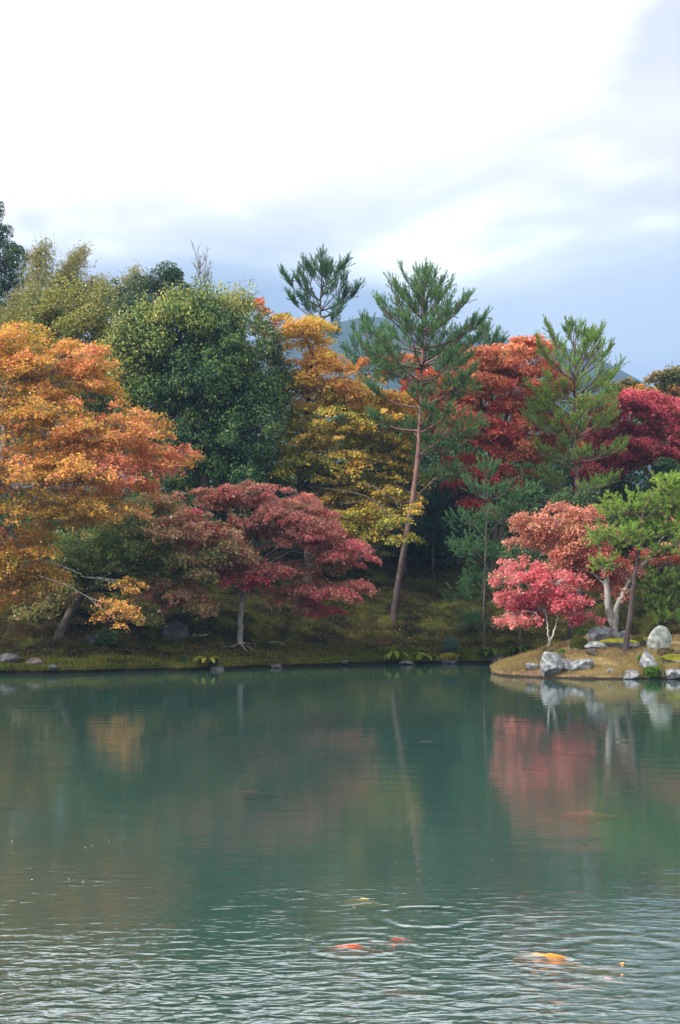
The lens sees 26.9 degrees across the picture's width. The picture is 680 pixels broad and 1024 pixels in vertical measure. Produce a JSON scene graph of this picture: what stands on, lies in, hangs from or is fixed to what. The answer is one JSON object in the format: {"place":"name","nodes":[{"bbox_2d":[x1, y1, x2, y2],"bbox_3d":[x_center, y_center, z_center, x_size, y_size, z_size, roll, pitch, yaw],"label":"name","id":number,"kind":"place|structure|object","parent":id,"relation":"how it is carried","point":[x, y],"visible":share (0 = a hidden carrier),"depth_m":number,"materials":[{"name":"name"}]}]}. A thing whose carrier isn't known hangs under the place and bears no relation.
{"place":"outdoors","nodes":[
{"label":"outdoors","id":0,"kind":"place"},
{"bbox_2d":[3,317,670,497],"bbox_3d":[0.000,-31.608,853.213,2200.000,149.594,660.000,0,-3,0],"label":"hill","id":1,"kind":"structure","parent":0,"point":[346,330],"depth_m":745.21,"materials":[{"name":"plant"}]},
{"bbox_2d":[0,549,677,672],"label":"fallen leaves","id":2,"kind":"object","parent":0,"point":[277,629],"depth_m":51.09,"materials":[{"name":"brown plant"}]},
{"bbox_2d":[0,751,679,1023],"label":"pond bed","id":3,"kind":"object","parent":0,"point":[186,882],"visible":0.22,"depth_m":18.40,"materials":[{"name":"teal liquid"}]},
{"bbox_2d":[0,663,679,1023],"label":"water","id":4,"kind":"structure","parent":0,"point":[471,716],"depth_m":26.41,"materials":[{"name":"teal liquid"}]},
{"bbox_2d":[228,790,289,800],"bbox_3d":[-1.028,3.598,18.047,0.808,0.137,0.155,0,-3,4],"label":"koi","id":5,"kind":"object","parent":4,"relation":"in","point":[241,796],"visible":0.97,"depth_m":18.02},
{"bbox_2d":[324,944,395,959],"bbox_3d":[0.141,3.125,10.102,0.513,0.112,0.180,0,-3,0],"label":"koi","id":6,"kind":"object","parent":4,"relation":"in","point":[346,952],"visible":1,"depth_m":10.07},
{"bbox_2d":[343,898,397,911],"bbox_3d":[0.249,3.221,11.667,0.478,0.104,0.167,-1,-3,20],"label":"koi","id":7,"kind":"object","parent":4,"relation":"in","point":[363,904],"visible":1,"depth_m":11.64,"materials":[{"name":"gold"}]},
{"bbox_2d":[370,938,414,948],"bbox_3d":[0.377,3.126,10.292,0.352,0.077,0.124,1,-3,-20],"label":"koi","id":8,"kind":"object","parent":4,"relation":"in","point":[392,942],"visible":0.91,"depth_m":10.29},
{"bbox_2d":[381,989,426,999],"bbox_3d":[0.419,3.146,9.279,0.303,0.066,0.107,-1,-3,10],"label":"koi","id":9,"kind":"object","parent":4,"relation":"in","point":[397,994],"visible":0.96,"depth_m":9.26},
{"bbox_2d":[510,953,623,981],"bbox_3d":[1.562,3.137,9.797,0.812,0.177,0.283,-2,-4,25],"label":"koi","id":10,"kind":"object","parent":4,"relation":"in","point":[540,966],"visible":0.94,"depth_m":9.75},
{"bbox_2d":[552,984,605,995],"bbox_3d":[1.583,3.158,9.402,0.354,0.077,0.124,0,-3,5],"label":"koi","id":11,"kind":"object","parent":4,"relation":"in","point":[570,989],"visible":0.98,"depth_m":9.38},
{"bbox_2d":[560,811,628,822],"bbox_3d":[2.930,3.509,16.356,0.801,0.140,0.168,0,-3,2],"label":"koi","id":12,"kind":"object","parent":4,"relation":"in","point":[584,817],"visible":1,"depth_m":16.33},
{"bbox_2d":[589,978,635,987],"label":"koi","id":13,"kind":"object","parent":4,"relation":"in","point":[608,983],"visible":0.97,"depth_m":9.23},
{"bbox_2d":[0,488,679,673],"bbox_3d":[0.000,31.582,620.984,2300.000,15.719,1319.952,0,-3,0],"label":"ground","id":14,"kind":"structure","parent":0,"point":[379,552],"depth_m":53.48,"materials":[{"name":"green plant"}]},
{"bbox_2d":[0,653,20,662],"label":"rock","id":15,"kind":"object","parent":14,"relation":"on","point":[8,657],"visible":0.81,"depth_m":44.89,"materials":[{"name":"grey stone"}]},
{"bbox_2d":[0,201,30,375],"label":"cedar tree","id":16,"kind":"object","parent":14,"relation":"on","point":[9,259],"visible":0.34,"depth_m":74.80,"materials":[{"name":"green plant"}]},
{"bbox_2d":[26,658,42,664],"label":"rock","id":17,"kind":"object","parent":14,"relation":"on","point":[38,661],"visible":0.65,"depth_m":44.75,"materials":[{"name":"grey stone"}]},
{"bbox_2d":[0,277,73,502],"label":"bamboo","id":18,"kind":"object","parent":14,"relation":"on","point":[16,298],"visible":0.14,"depth_m":69.48,"materials":[{"name":"green plant"}]},
{"bbox_2d":[47,664,57,669],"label":"rock","id":19,"kind":"object","parent":14,"relation":"on","point":[52,667],"visible":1,"depth_m":44.34,"materials":[{"name":"grey stone"}]},
{"bbox_2d":[3,234,103,501],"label":"bamboo","id":20,"kind":"object","parent":14,"relation":"on","point":[72,262],"visible":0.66,"depth_m":71.20,"materials":[{"name":"green plant"}]},
{"bbox_2d":[0,271,131,520],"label":"evergreen tree","id":21,"kind":"object","parent":14,"relation":"on","point":[56,316],"visible":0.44,"depth_m":60.04,"materials":[{"name":"green plant"}]},
{"bbox_2d":[85,634,97,644],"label":"rock","id":22,"kind":"object","parent":14,"relation":"on","point":[90,639],"visible":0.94,"depth_m":48.03,"materials":[{"name":"grey stone"}]},
{"bbox_2d":[0,317,204,631],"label":"maple tree","id":23,"kind":"object","parent":14,"relation":"on","point":[65,437],"visible":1,"depth_m":45.39,"materials":[{"name":"orange plant"}]},
{"bbox_2d":[94,628,117,646],"bbox_3d":[-7.894,4.249,47.935,0.805,0.660,0.724,0,-3,0],"label":"shrub","id":24,"kind":"object","parent":14,"relation":"on","point":[105,637],"visible":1,"depth_m":47.81,"materials":[{"name":"green plant"}]},
{"bbox_2d":[0,481,216,579],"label":"evergreen tree","id":25,"kind":"object","parent":14,"relation":"on","point":[62,528],"visible":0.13,"depth_m":54.83,"materials":[{"name":"green plant"}]},
{"bbox_2d":[85,259,150,499],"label":"bamboo","id":26,"kind":"object","parent":14,"relation":"on","point":[123,282],"visible":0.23,"depth_m":73.82,"materials":[{"name":"green plant"}]},
{"bbox_2d":[7,487,265,639],"bbox_3d":[-7.304,1.898,49.010,9.507,5.619,4.723,0,-3,0],"label":"maple tree","id":27,"kind":"object","parent":14,"relation":"on","point":[139,558],"visible":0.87,"depth_m":48.64,"materials":[{"name":"green plant"}]},
{"bbox_2d":[105,260,196,442],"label":"evergreen tree","id":28,"kind":"object","parent":14,"relation":"on","point":[134,287],"visible":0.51,"depth_m":70.36,"materials":[{"name":"green plant"}]},
{"bbox_2d":[162,620,188,640],"bbox_3d":[-5.757,4.271,49.764,0.938,0.990,0.683,0,-3,0],"label":"rock","id":29,"kind":"object","parent":14,"relation":"on","point":[171,628],"visible":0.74,"depth_m":49.57,"materials":[{"name":"grey stone"}]},
{"bbox_2d":[179,655,186,661],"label":"leafy plant","id":30,"kind":"object","parent":14,"relation":"on","point":[183,658],"visible":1,"depth_m":46.36,"materials":[{"name":"green plant"}]},
{"bbox_2d":[100,270,299,538],"bbox_3d":[-5.652,-3.474,57.922,7.789,12.737,5.289,-1,-3,15],"label":"evergreen tree","id":31,"kind":"object","parent":14,"relation":"on","point":[210,359],"visible":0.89,"depth_m":57.00,"materials":[{"name":"green plant"}]},
{"bbox_2d":[191,241,214,393],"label":"bare tree","id":32,"kind":"object","parent":14,"relation":"on","point":[199,267],"visible":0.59,"depth_m":66.72,"materials":[{"name":"grey plant"}]},
{"bbox_2d":[193,656,219,663],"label":"fern","id":33,"kind":"object","parent":14,"relation":"on","point":[206,660],"visible":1,"depth_m":46.44,"materials":[{"name":"green plant"}]},
{"bbox_2d":[210,658,217,665],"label":"leafy plant","id":34,"kind":"object","parent":14,"relation":"on","point":[212,663],"visible":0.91,"depth_m":46.67,"materials":[{"name":"green plant"}]},
{"bbox_2d":[210,666,223,669],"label":"rock","id":35,"kind":"object","parent":14,"relation":"on","point":[217,668],"visible":0.62,"depth_m":46.58,"materials":[{"name":"grey stone"}]},
{"bbox_2d":[161,468,360,559],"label":"evergreen tree","id":36,"kind":"object","parent":14,"relation":"on","point":[222,515],"visible":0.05,"depth_m":61.08,"materials":[{"name":"green plant"}]},
{"bbox_2d":[237,297,287,459],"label":"maple tree","id":37,"kind":"object","parent":14,"relation":"on","point":[261,303],"visible":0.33,"depth_m":66.19,"materials":[{"name":"orange plant"}]},
{"bbox_2d":[0,645,543,670],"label":"grass","id":38,"kind":"structure","parent":14,"relation":"on","point":[236,658],"depth_m":47.70,"materials":[{"name":"green plant"}]},
{"bbox_2d":[270,664,281,667],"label":"rock","id":39,"kind":"object","parent":14,"relation":"on","point":[276,666],"visible":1,"depth_m":47.81,"materials":[{"name":"grey stone"}]},
{"bbox_2d":[180,479,383,650],"bbox_3d":[-2.215,1.975,50.285,7.537,6.148,4.134,0,-3,0],"label":"maple tree","id":40,"kind":"object","parent":14,"relation":"on","point":[320,532],"visible":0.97,"depth_m":49.69,"materials":[{"name":"red plant"}]},
{"bbox_2d":[277,244,365,483],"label":"pine tree","id":41,"kind":"object","parent":14,"relation":"on","point":[326,269],"visible":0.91,"depth_m":68.33,"materials":[{"name":"green plant"}]},
{"bbox_2d":[0,355,678,511],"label":"woodland","id":42,"kind":"object","parent":14,"relation":"on","point":[470,449],"visible":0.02,"depth_m":89.74,"materials":[{"name":"green plant"}]},
{"bbox_2d":[258,312,435,581],"bbox_3d":[0.247,-2.572,57.440,7.438,11.674,7.004,0,-3,0],"label":"maple tree","id":43,"kind":"object","parent":14,"relation":"on","point":[342,395],"visible":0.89,"depth_m":58.07,"materials":[{"name":"yellow plant"}]},
{"bbox_2d":[295,462,434,561],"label":"evergreen tree","id":44,"kind":"object","parent":14,"relation":"on","point":[419,488],"visible":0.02,"depth_m":63.18,"materials":[{"name":"green plant"}]},
{"bbox_2d":[338,309,395,553],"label":"pine tree","id":45,"kind":"object","parent":14,"relation":"on","point":[353,345],"visible":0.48,"depth_m":66.34,"materials":[{"name":"green plant"}]},
{"bbox_2d":[381,651,408,660],"bbox_3d":[1.927,5.097,50.212,0.928,0.360,1.003,3,-4,-40],"label":"fern","id":46,"kind":"object","parent":14,"relation":"on","point":[393,654],"visible":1,"depth_m":50.00,"materials":[{"name":"green plant"}]},
{"bbox_2d":[355,352,454,572],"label":"maple tree","id":47,"kind":"object","parent":14,"relation":"on","point":[402,381],"visible":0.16,"depth_m":62.09,"materials":[{"name":"red plant"}]},
{"bbox_2d":[398,660,414,664],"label":"rock","id":48,"kind":"object","parent":14,"relation":"on","point":[405,662],"visible":0.66,"depth_m":49.95,"materials":[{"name":"grey stone"}]},
{"bbox_2d":[379,524,464,567],"bbox_3d":[3.639,1.506,62.932,3.867,2.046,2.814,0,-3,0],"label":"bush","id":49,"kind":"object","parent":14,"relation":"on","point":[442,551],"visible":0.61,"depth_m":62.37,"materials":[{"name":"green plant"}]},
{"bbox_2d":[352,257,493,621],"bbox_3d":[3.276,-2.832,56.519,5.170,14.870,5.158,-3,-5,44],"label":"pine tree","id":50,"kind":"object","parent":14,"relation":"on","point":[449,354],"visible":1,"depth_m":56.34,"materials":[{"name":"green plant"}]},
{"bbox_2d":[410,652,438,662],"bbox_3d":[2.987,5.178,50.645,1.070,0.360,0.932,0,-3,0],"label":"fern","id":51,"kind":"object","parent":14,"relation":"on","point":[423,656],"visible":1,"depth_m":50.52,"materials":[{"name":"green plant"}]},
{"bbox_2d":[391,465,480,581],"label":"pine tree","id":52,"kind":"object","parent":14,"relation":"on","point":[437,507],"visible":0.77,"depth_m":60.88,"materials":[{"name":"green plant"}]},
{"bbox_2d":[438,652,458,659],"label":"leafy plant","id":53,"kind":"object","parent":14,"relation":"on","point":[449,655],"visible":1,"depth_m":50.69,"materials":[{"name":"green plant"}]},
{"bbox_2d":[441,658,457,663],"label":"rock","id":54,"kind":"object","parent":14,"relation":"on","point":[450,661],"visible":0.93,"depth_m":50.61,"materials":[{"name":"grey stone"}]},
{"bbox_2d":[441,636,458,653],"bbox_3d":[3.970,4.873,51.343,0.669,0.797,0.592,0,-3,0],"label":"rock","id":55,"kind":"object","parent":14,"relation":"on","point":[447,646],"visible":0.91,"depth_m":51.21,"materials":[{"name":"green stone"}]},
{"bbox_2d":[462,618,482,631],"bbox_3d":[5.116,4.319,54.722,0.956,0.692,0.885,0,-3,0],"label":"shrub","id":56,"kind":"object","parent":14,"relation":"on","point":[471,627],"visible":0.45,"depth_m":54.68,"materials":[{"name":"green plant"}]},
{"bbox_2d":[455,315,508,561],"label":"pine tree","id":57,"kind":"object","parent":14,"relation":"on","point":[496,336],"visible":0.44,"depth_m":64.22,"materials":[{"name":"green plant"}]},
{"bbox_2d":[407,449,566,552],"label":"evergreen tree","id":58,"kind":"object","parent":14,"relation":"on","point":[536,493],"visible":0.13,"depth_m":66.78,"materials":[{"name":"green plant"}]},
{"bbox_2d":[475,647,505,656],"bbox_3d":[5.398,5.064,51.042,1.272,0.398,0.973,-2,-4,35],"label":"fern","id":59,"kind":"object","parent":14,"relation":"on","point":[491,651],"visible":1,"depth_m":50.92,"materials":[{"name":"green plant"}]},
{"bbox_2d":[489,654,503,663],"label":"rock","id":60,"kind":"object","parent":14,"relation":"on","point":[493,658],"visible":0.67,"depth_m":50.82,"materials":[{"name":"grey stone"}]},
{"bbox_2d":[440,454,553,649],"bbox_3d":[5.624,1.627,53.158,4.012,7.595,3.536,2,-4,-25],"label":"pine tree","id":61,"kind":"object","parent":14,"relation":"on","point":[519,504],"visible":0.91,"depth_m":53.03,"materials":[{"name":"green plant"}]},
{"bbox_2d":[424,333,583,577],"bbox_3d":[7.020,-2.155,60.528,6.974,11.173,4.882,0,-3,0],"label":"maple tree","id":62,"kind":"object","parent":14,"relation":"on","point":[503,377],"visible":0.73,"depth_m":60.13,"materials":[{"name":"red plant"}]},
{"bbox_2d":[480,536,556,653],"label":"evergreen tree","id":63,"kind":"object","parent":14,"relation":"on","point":[534,555],"visible":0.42,"depth_m":51.09,"materials":[{"name":"green plant"}]},
{"bbox_2d":[508,645,532,651],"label":"fern","id":64,"kind":"object","parent":14,"relation":"on","point":[519,648],"visible":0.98,"depth_m":51.45,"materials":[{"name":"green plant"}]},
{"bbox_2d":[518,314,631,608],"bbox_3d":[9.572,-1.875,58.340,4.683,12.702,4.733,2,-4,-30],"label":"pine tree","id":65,"kind":"object","parent":14,"relation":"on","point":[588,337],"visible":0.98,"depth_m":57.84,"materials":[{"name":"green plant"}]},
{"bbox_2d":[542,484,620,639],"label":"evergreen tree","id":66,"kind":"object","parent":14,"relation":"on","point":[578,500],"visible":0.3,"depth_m":52.03,"materials":[{"name":"green plant"}]},
{"bbox_2d":[522,453,679,551],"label":"evergreen tree","id":67,"kind":"object","parent":14,"relation":"on","point":[620,487],"visible":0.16,"depth_m":65.50,"materials":[{"name":"green plant"}]},
{"bbox_2d":[569,387,679,556],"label":"maple tree","id":68,"kind":"object","parent":14,"relation":"on","point":[643,450],"visible":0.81,"depth_m":62.84,"materials":[{"name":"red plant"}]},
{"bbox_2d":[601,362,679,507],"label":"maple tree","id":69,"kind":"object","parent":14,"relation":"on","point":[668,383],"visible":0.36,"depth_m":76.18,"materials":[{"name":"plant"}]},
{"bbox_2d":[640,456,679,573],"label":"evergreen tree","id":70,"kind":"object","parent":14,"relation":"on","point":[663,465],"visible":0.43,"depth_m":60.19,"materials":[{"name":"green plant"}]},
{"bbox_2d":[0,0,679,388],"label":"sky","id":71,"kind":"structure","parent":0,"point":[528,150],"materials":[{"name":"white"}]},
{"bbox_2d":[493,640,679,678],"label":"island","id":72,"kind":"structure","parent":0,"point":[562,675],"depth_m":42.58,"materials":[{"name":"brown plant"}]},
{"bbox_2d":[526,663,537,669],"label":"rock","id":73,"kind":"object","parent":72,"relation":"on","point":[532,666],"visible":1,"depth_m":42.70,"materials":[{"name":"grey stone"}]},
{"bbox_2d":[487,551,606,645],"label":"maple tree","id":74,"kind":"object","parent":72,"relation":"on","point":[527,604],"visible":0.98,"depth_m":44.34,"materials":[{"name":"red plant"}]},
{"bbox_2d":[542,646,558,651],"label":"shrub","id":75,"kind":"object","parent":72,"relation":"on","point":[550,648],"visible":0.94,"depth_m":44.11,"materials":[{"name":"beige plant"}]},
{"bbox_2d":[540,651,562,676],"bbox_3d":[6.260,4.524,42.179,0.670,0.774,0.465,0,-3,0],"label":"rock","id":76,"kind":"object","parent":72,"relation":"on","point":[551,663],"visible":1,"depth_m":42.05,"materials":[{"name":"grey stone"}]},
{"bbox_2d":[561,658,571,670],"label":"rock","id":77,"kind":"object","parent":72,"relation":"on","point":[566,664],"visible":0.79,"depth_m":42.15,"materials":[{"name":"grey stone"}]},
{"bbox_2d":[569,635,587,648],"bbox_3d":[7.359,4.024,43.826,0.624,0.460,0.527,0,-3,0],"label":"shrub","id":78,"kind":"object","parent":72,"relation":"on","point":[579,641],"visible":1,"depth_m":43.69,"materials":[{"name":"green plant"}]},
{"bbox_2d":[570,658,593,671],"bbox_3d":[7.169,4.538,42.214,0.733,0.399,0.611,0,-3,0],"label":"rock","id":79,"kind":"object","parent":72,"relation":"on","point":[580,664],"visible":1,"depth_m":41.99,"materials":[{"name":"grey stone"}]},
{"bbox_2d":[574,627,589,637],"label":"shrub","id":80,"kind":"object","parent":72,"relation":"on","point":[584,631],"visible":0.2,"depth_m":46.39,"materials":[{"name":"green plant"}]},
{"bbox_2d":[490,633,679,678],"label":"dry grass","id":81,"kind":"structure","parent":72,"relation":"on","point":[509,663],"depth_m":43.14,"materials":[{"name":"beige plant"}]},
{"bbox_2d":[501,500,679,634],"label":"maple tree","id":82,"kind":"object","parent":72,"relation":"on","point":[561,550],"visible":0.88,"depth_m":46.57,"materials":[{"name":"red plant"}]},
{"bbox_2d":[585,648,597,655],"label":"rock","id":83,"kind":"object","parent":72,"relation":"on","point":[592,652],"visible":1,"depth_m":43.15,"materials":[{"name":"stone"}]},
{"bbox_2d":[584,641,606,649],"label":"rock","id":84,"kind":"object","parent":72,"relation":"on","point":[596,645],"visible":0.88,"depth_m":43.58,"materials":[{"name":"grey stone"}]},
{"bbox_2d":[585,624,612,641],"bbox_3d":[8.157,3.829,44.631,0.887,0.652,0.678,0,-3,0],"label":"rock","id":85,"kind":"object","parent":72,"relation":"on","point":[597,631],"visible":0.85,"depth_m":44.46,"materials":[{"name":"grey stone"}]},
{"bbox_2d":[599,638,639,648],"bbox_3d":[8.666,4.082,44.060,1.287,0.351,0.608,0,-3,0],"label":"rock","id":86,"kind":"object","parent":72,"relation":"on","point":[615,642],"visible":0.83,"depth_m":43.85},
{"bbox_2d":[614,631,631,638],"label":"rock","id":87,"kind":"object","parent":72,"relation":"on","point":[619,634],"visible":0.26,"depth_m":44.52,"materials":[{"name":"grey stone"}]},
{"bbox_2d":[623,670,638,678],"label":"rock","id":88,"kind":"object","parent":72,"relation":"on","point":[631,674],"visible":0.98,"depth_m":41.59,"materials":[{"name":"grey stone"}]},
{"bbox_2d":[583,468,679,654],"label":"pine tree","id":89,"kind":"object","parent":72,"relation":"on","point":[634,531],"visible":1,"depth_m":43.71,"materials":[{"name":"green plant"}]},
{"bbox_2d":[632,636,645,645],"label":"shrub","id":90,"kind":"object","parent":72,"relation":"on","point":[639,639],"visible":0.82,"depth_m":44.11,"materials":[{"name":"green plant"}]},
{"bbox_2d":[639,650,657,668],"bbox_3d":[9.121,4.430,42.043,0.499,0.753,0.435,0,-3,0],"label":"rock","id":91,"kind":"object","parent":72,"relation":"on","point":[647,659],"visible":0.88,"depth_m":41.93,"materials":[{"name":"grey stone"}]},
{"bbox_2d":[642,666,662,678],"bbox_3d":[9.181,4.707,41.682,0.612,0.438,0.541,0,-3,0],"label":"leafy plant","id":92,"kind":"object","parent":72,"relation":"on","point":[653,671],"visible":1,"depth_m":41.56,"materials":[{"name":"green plant"}]},
{"bbox_2d":[635,563,679,629],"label":"shrub","id":93,"kind":"object","parent":72,"relation":"on","point":[660,582],"visible":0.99,"depth_m":46.25,"materials":[{"name":"green plant"}]},
{"bbox_2d":[646,625,671,650],"bbox_3d":[9.812,4.174,43.833,0.792,1.355,0.472,0,-3,0],"label":"rock","id":94,"kind":"object","parent":72,"relation":"on","point":[659,637],"visible":0.53,"depth_m":43.68,"materials":[{"name":"grey stone"}]},
{"bbox_2d":[656,647,674,655],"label":"shrub","id":95,"kind":"object","parent":72,"relation":"on","point":[665,651],"visible":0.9,"depth_m":43.13,"materials":[{"name":"beige plant"}]},
{"bbox_2d":[656,654,679,662],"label":"rock","id":96,"kind":"object","parent":72,"relation":"on","point":[675,658],"visible":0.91,"depth_m":42.58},
{"bbox_2d":[666,668,679,678],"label":"rock","id":97,"kind":"object","parent":72,"relation":"on","point":[672,673],"visible":1,"depth_m":41.45,"materials":[{"name":"grey stone"}]}
]}

